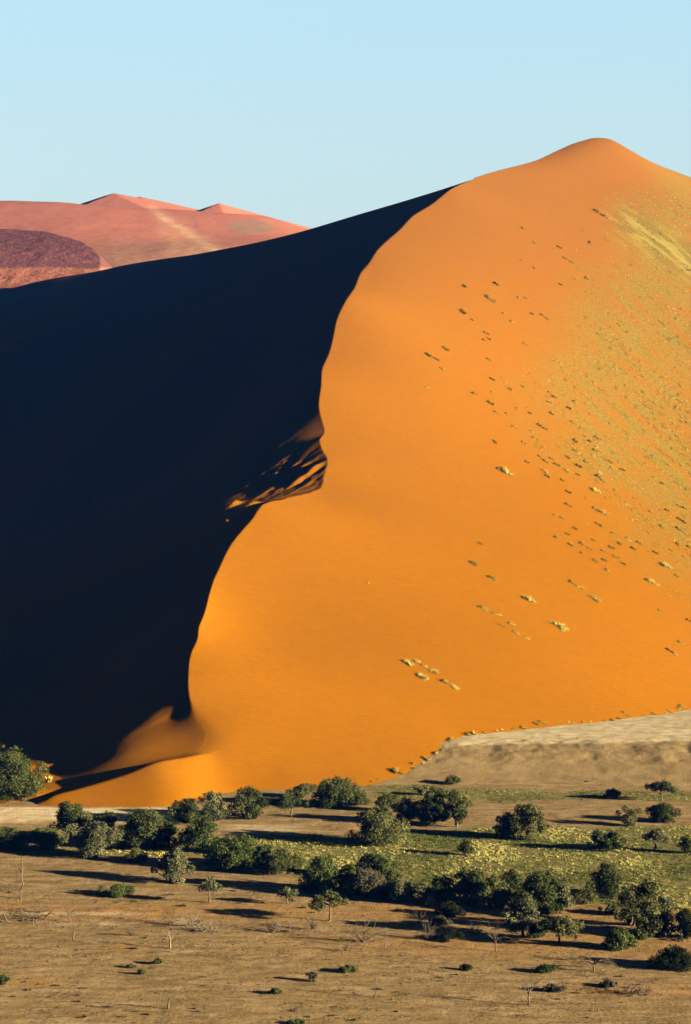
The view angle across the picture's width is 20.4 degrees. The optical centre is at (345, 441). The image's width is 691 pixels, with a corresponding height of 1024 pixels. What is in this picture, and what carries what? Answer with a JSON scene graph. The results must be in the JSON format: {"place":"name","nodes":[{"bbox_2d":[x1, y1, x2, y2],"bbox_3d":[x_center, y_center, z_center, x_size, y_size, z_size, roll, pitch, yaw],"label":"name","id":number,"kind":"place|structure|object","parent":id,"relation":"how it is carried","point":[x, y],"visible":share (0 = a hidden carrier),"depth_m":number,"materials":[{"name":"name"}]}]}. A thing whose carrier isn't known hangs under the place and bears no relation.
{"place":"outdoors","nodes":[
{"label":"outdoors","id":0,"kind":"place"},
{"bbox_2d":[0,229,111,288],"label":"distant stony slope","id":1,"kind":"structure","parent":0,"point":[28,256],"depth_m":1375.00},
{"bbox_2d":[0,193,311,290],"bbox_3d":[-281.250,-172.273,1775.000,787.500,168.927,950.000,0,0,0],"label":"distant dune","id":2,"kind":"structure","parent":0,"point":[113,230],"depth_m":1833.86,"materials":[{"name":"sand"}]},
{"bbox_2d":[0,138,690,806],"bbox_3d":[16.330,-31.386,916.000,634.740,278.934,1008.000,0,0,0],"label":"sand dune","id":3,"kind":"structure","parent":0,"point":[232,480],"depth_m":688.15,"materials":[{"name":"orange sand"}]},
{"bbox_2d":[548,620,568,631],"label":"grass tuft","id":4,"kind":"object","parent":3,"relation":"on","point":[563,627],"visible":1,"depth_m":568.76,"materials":[{"name":"yellow plant"}]},
{"bbox_2d":[494,187,690,602],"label":"sparse dune grass","id":5,"kind":"structure","parent":3,"relation":"on","point":[633,387],"depth_m":782.28,"materials":[{"name":"plant"}]},
{"bbox_2d":[0,710,690,1023],"bbox_3d":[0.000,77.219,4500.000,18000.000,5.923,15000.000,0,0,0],"label":"ground","id":6,"kind":"structure","parent":0,"point":[630,755],"depth_m":319.60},
{"bbox_2d":[0,974,10,984],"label":"bush","id":7,"kind":"object","parent":6,"relation":"on","point":[4,979],"visible":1,"depth_m":282.84,"materials":[{"name":"green plant"}]},
{"bbox_2d":[0,826,31,850],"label":"bush","id":8,"kind":"object","parent":6,"relation":"on","point":[10,837],"visible":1,"depth_m":376.50,"materials":[{"name":"green plant"}]},
{"bbox_2d":[11,857,34,898],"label":"dead tree","id":9,"kind":"object","parent":6,"relation":"on","point":[21,875],"visible":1,"depth_m":336.24,"materials":[{"name":"brown wood"}]},
{"bbox_2d":[0,745,49,803],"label":"thorn tree","id":10,"kind":"object","parent":6,"relation":"on","point":[13,767],"visible":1,"depth_m":424.77,"materials":[{"name":"green plant"}]},
{"bbox_2d":[0,897,58,924],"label":"dead shrub","id":11,"kind":"object","parent":6,"relation":"on","point":[31,918],"visible":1,"depth_m":321.55,"materials":[{"name":"brown plant"}]},
{"bbox_2d":[25,902,53,912],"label":"dead shrub","id":12,"kind":"object","parent":6,"relation":"on","point":[33,907],"visible":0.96,"depth_m":326.24,"materials":[{"name":"brown plant"}]},
{"bbox_2d":[20,825,68,849],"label":"bush","id":13,"kind":"object","parent":6,"relation":"on","point":[45,838],"visible":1,"depth_m":376.38,"materials":[{"name":"green plant"}]},
{"bbox_2d":[49,799,92,836],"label":"thorn tree","id":14,"kind":"object","parent":6,"relation":"on","point":[72,813],"visible":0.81,"depth_m":387.40,"materials":[{"name":"green plant"}]},
{"bbox_2d":[63,820,124,858],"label":"bush","id":15,"kind":"object","parent":6,"relation":"on","point":[95,838],"visible":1,"depth_m":368.93,"materials":[{"name":"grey plant"}]},
{"bbox_2d":[88,810,121,832],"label":"thorn tree","id":16,"kind":"object","parent":6,"relation":"on","point":[107,817],"visible":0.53,"depth_m":383.19,"materials":[{"name":"green plant"}]},
{"bbox_2d":[96,882,136,897],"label":"bush","id":17,"kind":"object","parent":6,"relation":"on","point":[117,890],"visible":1,"depth_m":338.32,"materials":[{"name":"green plant"}]},
{"bbox_2d":[115,824,137,848],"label":"bush","id":18,"kind":"object","parent":6,"relation":"on","point":[127,829],"visible":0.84,"depth_m":376.60,"materials":[{"name":"green plant"}]},
{"bbox_2d":[122,847,149,861],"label":"bush","id":19,"kind":"object","parent":6,"relation":"on","point":[136,854],"visible":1,"depth_m":364.97,"materials":[{"name":"green plant"}]},
{"bbox_2d":[116,807,173,849],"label":"thorn tree","id":20,"kind":"object","parent":6,"relation":"on","point":[146,830],"visible":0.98,"depth_m":376.65,"materials":[{"name":"green plant"}]},
{"bbox_2d":[158,821,183,846],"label":"bush","id":21,"kind":"object","parent":6,"relation":"on","point":[167,838],"visible":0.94,"depth_m":378.72,"materials":[{"name":"green plant"}]},
{"bbox_2d":[150,847,196,883],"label":"bush","id":22,"kind":"object","parent":6,"relation":"on","point":[171,864],"visible":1,"depth_m":347.93,"materials":[{"name":"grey plant"}]},
{"bbox_2d":[165,798,206,824],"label":"bush","id":23,"kind":"object","parent":6,"relation":"on","point":[186,812],"visible":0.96,"depth_m":401.81,"materials":[{"name":"green plant"}]},
{"bbox_2d":[168,905,205,926],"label":"dead shrub","id":24,"kind":"object","parent":6,"relation":"on","point":[181,921],"visible":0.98,"depth_m":317.10,"materials":[{"name":"brown plant"}]},
{"bbox_2d":[176,816,221,850],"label":"thorn tree","id":25,"kind":"object","parent":6,"relation":"on","point":[198,835],"visible":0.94,"depth_m":373.21,"materials":[{"name":"green plant"}]},
{"bbox_2d":[193,919,219,932],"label":"dead shrub","id":26,"kind":"object","parent":6,"relation":"on","point":[205,928],"visible":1,"depth_m":313.68,"materials":[{"name":"brown plant"}]},
{"bbox_2d":[197,876,222,902],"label":"thorn tree","id":27,"kind":"object","parent":6,"relation":"on","point":[209,884],"visible":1,"depth_m":332.68,"materials":[{"name":"green plant"}]},
{"bbox_2d":[197,790,231,821],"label":"bush","id":28,"kind":"object","parent":6,"relation":"on","point":[211,809],"visible":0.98,"depth_m":403.67,"materials":[{"name":"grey plant"}]},
{"bbox_2d":[201,832,263,870],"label":"bush","id":29,"kind":"object","parent":6,"relation":"on","point":[226,849],"visible":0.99,"depth_m":358.66,"materials":[{"name":"green plant"}]},
{"bbox_2d":[227,785,268,818],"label":"thorn tree","id":30,"kind":"object","parent":6,"relation":"on","point":[248,798],"visible":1,"depth_m":406.67,"materials":[{"name":"green plant"}]},
{"bbox_2d":[249,844,271,862],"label":"bush","id":31,"kind":"object","parent":6,"relation":"on","point":[264,849],"visible":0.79,"depth_m":361.97,"materials":[{"name":"green plant"}]},
{"bbox_2d":[268,987,281,993],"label":"bush","id":32,"kind":"object","parent":6,"relation":"on","point":[275,991],"visible":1,"depth_m":277.93,"materials":[{"name":"green plant"}]},
{"bbox_2d":[260,854,292,874],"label":"bush","id":33,"kind":"object","parent":6,"relation":"on","point":[275,864],"visible":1,"depth_m":354.10,"materials":[{"name":"green plant"}]},
{"bbox_2d":[262,916,296,932],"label":"dead shrub","id":34,"kind":"object","parent":6,"relation":"on","point":[277,929],"visible":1,"depth_m":312.85,"materials":[{"name":"brown plant"}]},
{"bbox_2d":[265,848,306,871],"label":"bush","id":35,"kind":"object","parent":6,"relation":"on","point":[296,861],"visible":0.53,"depth_m":359.41,"materials":[{"name":"green plant"}]},
{"bbox_2d":[276,887,298,903],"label":"thorn tree","id":36,"kind":"object","parent":6,"relation":"on","point":[286,892],"visible":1,"depth_m":331.43,"materials":[{"name":"green plant"}]},
{"bbox_2d":[270,792,308,816],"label":"thorn tree","id":37,"kind":"object","parent":6,"relation":"on","point":[284,802],"visible":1,"depth_m":407.64,"materials":[{"name":"green plant"}]},
{"bbox_2d":[286,1018,304,1023],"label":"bush","id":38,"kind":"object","parent":6,"relation":"on","point":[297,1021],"visible":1,"depth_m":263.65,"materials":[{"name":"green plant"}]},
{"bbox_2d":[285,782,317,797],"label":"bush","id":39,"kind":"object","parent":6,"relation":"on","point":[304,789],"visible":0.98,"depth_m":431.61,"materials":[{"name":"green plant"}]},
{"bbox_2d":[305,972,317,981],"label":"bush","id":40,"kind":"object","parent":6,"relation":"on","point":[312,976],"visible":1,"depth_m":284.43,"materials":[{"name":"green plant"}]},
{"bbox_2d":[305,908,320,929],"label":"dead shrub","id":41,"kind":"object","parent":6,"relation":"on","point":[312,926],"visible":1,"depth_m":314.70,"materials":[{"name":"brown plant"}]},
{"bbox_2d":[297,854,345,893],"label":"tree","id":42,"kind":"object","parent":6,"relation":"on","point":[323,869],"visible":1,"depth_m":340.11,"materials":[{"name":"green plant"}]},
{"bbox_2d":[308,890,349,920],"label":"thorn tree","id":43,"kind":"object","parent":6,"relation":"on","point":[324,899],"visible":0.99,"depth_m":320.33,"materials":[{"name":"green plant"}]},
{"bbox_2d":[309,775,365,808],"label":"thorn tree","id":44,"kind":"object","parent":6,"relation":"on","point":[340,792],"visible":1,"depth_m":419.78,"materials":[{"name":"green plant"}]},
{"bbox_2d":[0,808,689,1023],"bbox_3d":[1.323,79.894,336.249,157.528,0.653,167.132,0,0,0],"label":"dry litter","id":45,"kind":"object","parent":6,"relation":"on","point":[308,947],"visible":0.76,"depth_m":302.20,"materials":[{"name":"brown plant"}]},
{"bbox_2d":[333,863,361,889],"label":"bush","id":46,"kind":"object","parent":6,"relation":"on","point":[348,873],"visible":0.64,"depth_m":341.41,"materials":[{"name":"green plant"}]},
{"bbox_2d":[338,964,359,972],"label":"bush","id":47,"kind":"object","parent":6,"relation":"on","point":[347,968],"visible":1,"depth_m":289.38,"materials":[{"name":"green plant"}]},
{"bbox_2d":[11,784,690,910],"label":"grass","id":48,"kind":"structure","parent":6,"relation":"on","point":[477,843],"depth_m":374.70,"materials":[{"name":"green plant"}]},
{"bbox_2d":[352,791,371,804],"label":"bush","id":49,"kind":"object","parent":6,"relation":"on","point":[361,799],"visible":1,"depth_m":422.67,"materials":[{"name":"green plant"}]},
{"bbox_2d":[340,915,387,943],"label":"dead shrub","id":50,"kind":"object","parent":6,"relation":"on","point":[362,938],"visible":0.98,"depth_m":306.83,"materials":[{"name":"brown plant"}]},
{"bbox_2d":[340,868,392,899],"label":"bush","id":51,"kind":"object","parent":6,"relation":"on","point":[368,883],"visible":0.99,"depth_m":335.28,"materials":[{"name":"green plant"}]},
{"bbox_2d":[344,805,410,844],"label":"bush","id":52,"kind":"object","parent":6,"relation":"on","point":[377,826],"visible":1,"depth_m":380.55,"materials":[{"name":"green plant"}]},
{"bbox_2d":[354,851,400,876],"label":"bush","id":53,"kind":"object","parent":6,"relation":"on","point":[383,865],"visible":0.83,"depth_m":351.06,"materials":[{"name":"green plant"}]},
{"bbox_2d":[375,790,399,809],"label":"thorn tree","id":54,"kind":"object","parent":6,"relation":"on","point":[388,799],"visible":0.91,"depth_m":415.42,"materials":[{"name":"green plant"}]},
{"bbox_2d":[384,870,402,884],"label":"bush","id":55,"kind":"object","parent":6,"relation":"on","point":[394,876],"visible":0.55,"depth_m":339.35,"materials":[{"name":"green plant"}]},
{"bbox_2d":[386,879,416,902],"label":"bush","id":56,"kind":"object","parent":6,"relation":"on","point":[400,888],"visible":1,"depth_m":332.62,"materials":[{"name":"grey plant"}]},
{"bbox_2d":[391,796,424,821],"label":"thorn tree","id":57,"kind":"object","parent":6,"relation":"on","point":[406,808],"visible":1,"depth_m":402.02,"materials":[{"name":"green plant"}]},
{"bbox_2d":[406,881,434,905],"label":"bush","id":58,"kind":"object","parent":6,"relation":"on","point":[420,895],"visible":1,"depth_m":331.67,"materials":[{"name":"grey plant"}]},
{"bbox_2d":[413,785,429,794],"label":"bush","id":59,"kind":"object","parent":6,"relation":"on","point":[422,789],"visible":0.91,"depth_m":434.34,"materials":[{"name":"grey plant"}]},
{"bbox_2d":[419,917,439,939],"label":"dead shrub","id":60,"kind":"object","parent":6,"relation":"on","point":[427,935],"visible":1,"depth_m":308.65,"materials":[{"name":"brown plant"}]},
{"bbox_2d":[414,787,451,826],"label":"thorn tree","id":61,"kind":"object","parent":6,"relation":"on","point":[433,803],"visible":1,"depth_m":399.41,"materials":[{"name":"green plant"}]},
{"bbox_2d":[428,914,452,925],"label":"bush","id":62,"kind":"object","parent":6,"relation":"on","point":[440,920],"visible":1,"depth_m":317.52,"materials":[{"name":"green plant"}]},
{"bbox_2d":[427,875,458,902],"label":"bush","id":63,"kind":"object","parent":6,"relation":"on","point":[441,892],"visible":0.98,"depth_m":331.74,"materials":[{"name":"green plant"}]},
{"bbox_2d":[432,930,464,941],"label":"bush","id":64,"kind":"object","parent":6,"relation":"on","point":[445,936],"visible":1,"depth_m":308.47,"materials":[{"name":"green plant"}]},
{"bbox_2d":[433,900,466,917],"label":"bush","id":65,"kind":"object","parent":6,"relation":"on","point":[454,910],"visible":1,"depth_m":323.84,"materials":[{"name":"green plant"}]},
{"bbox_2d":[443,774,460,784],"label":"bush","id":66,"kind":"object","parent":6,"relation":"on","point":[453,779],"visible":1,"depth_m":447.69,"materials":[{"name":"green plant"}]},
{"bbox_2d":[442,788,473,826],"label":"thorn tree","id":67,"kind":"object","parent":6,"relation":"on","point":[457,811],"visible":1,"depth_m":398.36,"materials":[{"name":"green plant"}]},
{"bbox_2d":[459,964,472,970],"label":"bush","id":68,"kind":"object","parent":6,"relation":"on","point":[465,967],"visible":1,"depth_m":290.59,"materials":[{"name":"green plant"}]},
{"bbox_2d":[457,838,475,854],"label":"bush","id":69,"kind":"object","parent":6,"relation":"on","point":[466,848],"visible":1,"depth_m":371.29,"materials":[{"name":"green plant"}]},
{"bbox_2d":[445,866,491,906],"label":"thicket","id":70,"kind":"object","parent":6,"relation":"on","point":[471,884],"visible":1,"depth_m":331.06,"materials":[{"name":"green plant"}]},
{"bbox_2d":[466,920,484,935],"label":"dead shrub","id":71,"kind":"object","parent":6,"relation":"on","point":[476,929],"visible":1,"depth_m":311.16,"materials":[{"name":"brown plant"}]},
{"bbox_2d":[477,873,508,900],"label":"bush","id":72,"kind":"object","parent":6,"relation":"on","point":[493,882],"visible":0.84,"depth_m":333.02,"materials":[{"name":"green plant"}]},
{"bbox_2d":[486,888,511,909],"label":"bush","id":73,"kind":"object","parent":6,"relation":"on","point":[500,898],"visible":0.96,"depth_m":328.24,"materials":[{"name":"green plant"}]},
{"bbox_2d":[487,924,512,951],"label":"dead shrub","id":74,"kind":"object","parent":6,"relation":"on","point":[495,940],"visible":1,"depth_m":301.10,"materials":[{"name":"brown wood"}]},
{"bbox_2d":[492,812,516,837],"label":"thorn tree","id":75,"kind":"object","parent":6,"relation":"on","point":[502,826],"visible":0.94,"depth_m":387.85,"materials":[{"name":"green plant"}]},
{"bbox_2d":[497,868,523,897],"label":"bush","id":76,"kind":"object","parent":6,"relation":"on","point":[513,880],"visible":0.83,"depth_m":336.41,"materials":[{"name":"green plant"}]},
{"bbox_2d":[499,893,543,936],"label":"thorn tree","id":77,"kind":"object","parent":6,"relation":"on","point":[522,909],"visible":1,"depth_m":309.50,"materials":[{"name":"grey plant"}]},
{"bbox_2d":[514,977,540,1005],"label":"dead shrub","id":78,"kind":"object","parent":6,"relation":"on","point":[529,991],"visible":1,"depth_m":272.34,"materials":[{"name":"brown wood"}]},
{"bbox_2d":[507,802,549,840],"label":"thorn tree","id":79,"kind":"object","parent":6,"relation":"on","point":[527,818],"visible":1,"depth_m":385.52,"materials":[{"name":"green plant"}]},
{"bbox_2d":[526,922,545,937],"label":"bush","id":80,"kind":"object","parent":6,"relation":"on","point":[532,933],"visible":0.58,"depth_m":309.09,"materials":[{"name":"green plant"}]},
{"bbox_2d":[514,870,564,915],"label":"thorn tree","id":81,"kind":"object","parent":6,"relation":"on","point":[534,885],"visible":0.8,"depth_m":324.27,"materials":[{"name":"green plant"}]},
{"bbox_2d":[533,963,557,973],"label":"bush","id":82,"kind":"object","parent":6,"relation":"on","point":[545,968],"visible":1,"depth_m":289.17,"materials":[{"name":"green plant"}]},
{"bbox_2d":[544,869,560,890],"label":"bush","id":83,"kind":"object","parent":6,"relation":"on","point":[555,882],"visible":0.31,"depth_m":336.45,"materials":[{"name":"green plant"}]},
{"bbox_2d":[541,983,565,992],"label":"bush","id":84,"kind":"object","parent":6,"relation":"on","point":[551,987],"visible":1,"depth_m":279.34,"materials":[{"name":"green plant"}]},
{"bbox_2d":[534,915,584,942],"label":"thorn tree","id":85,"kind":"object","parent":6,"relation":"on","point":[565,925],"visible":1,"depth_m":305.35,"materials":[{"name":"green plant"}]},
{"bbox_2d":[550,884,579,910],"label":"bush","id":86,"kind":"object","parent":6,"relation":"on","point":[563,895],"visible":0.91,"depth_m":328.24,"materials":[{"name":"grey plant"}]},
{"bbox_2d":[573,888,598,903],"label":"bush","id":87,"kind":"object","parent":6,"relation":"on","point":[587,896],"visible":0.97,"depth_m":331.94,"materials":[{"name":"green plant"}]},
{"bbox_2d":[571,951,619,972],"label":"dead shrub","id":88,"kind":"object","parent":6,"relation":"on","point":[595,962],"visible":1,"depth_m":289.88,"materials":[{"name":"brown wood"}]},
{"bbox_2d":[585,829,608,850],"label":"thorn tree","id":89,"kind":"object","parent":6,"relation":"on","point":[598,836],"visible":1,"depth_m":375.26,"materials":[{"name":"green plant"}]},
{"bbox_2d":[585,862,629,898],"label":"thorn tree","id":90,"kind":"object","parent":6,"relation":"on","point":[606,876],"visible":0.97,"depth_m":337.19,"materials":[{"name":"green plant"}]},
{"bbox_2d":[598,979,617,987],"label":"bush","id":91,"kind":"object","parent":6,"relation":"on","point":[605,984],"visible":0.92,"depth_m":281.88,"materials":[{"name":"green plant"}]},
{"bbox_2d":[598,902,623,914],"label":"bush","id":92,"kind":"object","parent":6,"relation":"on","point":[611,909],"visible":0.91,"depth_m":324.41,"materials":[{"name":"green plant"}]},
{"bbox_2d":[602,788,621,798],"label":"bush","id":93,"kind":"object","parent":6,"relation":"on","point":[612,793],"visible":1,"depth_m":429.79,"materials":[{"name":"green plant"}]},
{"bbox_2d":[600,830,626,851],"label":"thorn tree","id":94,"kind":"object","parent":6,"relation":"on","point":[612,842],"visible":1,"depth_m":374.45,"materials":[{"name":"green plant"}]},
{"bbox_2d":[600,927,638,950],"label":"bush","id":95,"kind":"object","parent":6,"relation":"on","point":[620,938],"visible":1,"depth_m":301.85,"materials":[{"name":"green plant"}]},
{"bbox_2d":[606,978,645,996],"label":"dead shrub","id":96,"kind":"object","parent":6,"relation":"on","point":[634,991],"visible":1,"depth_m":278.20,"materials":[{"name":"brown plant"}]},
{"bbox_2d":[614,889,641,925],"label":"bush","id":97,"kind":"object","parent":6,"relation":"on","point":[629,920],"visible":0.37,"depth_m":316.81,"materials":[{"name":"green plant"}]},
{"bbox_2d":[615,805,642,825],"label":"bush","id":98,"kind":"object","parent":6,"relation":"on","point":[628,817],"visible":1,"depth_m":399.64,"materials":[{"name":"green plant"}]},
{"bbox_2d":[632,927,654,939],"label":"bush","id":99,"kind":"object","parent":6,"relation":"on","point":[645,934],"visible":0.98,"depth_m":308.79,"materials":[{"name":"green plant"}]},
{"bbox_2d":[618,878,672,936],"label":"thorn tree","id":100,"kind":"object","parent":6,"relation":"on","point":[646,890],"visible":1,"depth_m":309.60,"materials":[{"name":"green plant"}]},
{"bbox_2d":[642,826,666,850],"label":"thorn tree","id":101,"kind":"object","parent":6,"relation":"on","point":[654,835],"visible":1,"depth_m":374.81,"materials":[{"name":"green plant"}]},
{"bbox_2d":[644,779,678,800],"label":"thorn tree","id":102,"kind":"object","parent":6,"relation":"on","point":[664,785],"visible":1,"depth_m":426.08,"materials":[{"name":"green plant"}]},
{"bbox_2d":[645,802,680,823],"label":"bush","id":103,"kind":"object","parent":6,"relation":"on","point":[663,812],"visible":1,"depth_m":403.37,"materials":[{"name":"green plant"}]},
{"bbox_2d":[648,895,677,937],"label":"bush","id":104,"kind":"object","parent":6,"relation":"on","point":[666,903],"visible":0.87,"depth_m":310.90,"materials":[{"name":"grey plant"}]},
{"bbox_2d":[646,944,690,971],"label":"bush","id":105,"kind":"object","parent":6,"relation":"on","point":[672,957],"visible":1,"depth_m":291.05,"materials":[{"name":"green plant"}]},
{"bbox_2d":[666,907,690,941],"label":"bush","id":106,"kind":"object","parent":6,"relation":"on","point":[683,918],"visible":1,"depth_m":308.95,"materials":[{"name":"green plant"}]},
{"bbox_2d":[677,834,690,852],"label":"bush","id":107,"kind":"object","parent":6,"relation":"on","point":[685,845],"visible":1,"depth_m":372.98,"materials":[{"name":"green plant"}]},
{"bbox_2d":[0,0,690,227],"label":"sky","id":108,"kind":"structure","parent":0,"point":[307,113],"materials":[{"name":"blue"}]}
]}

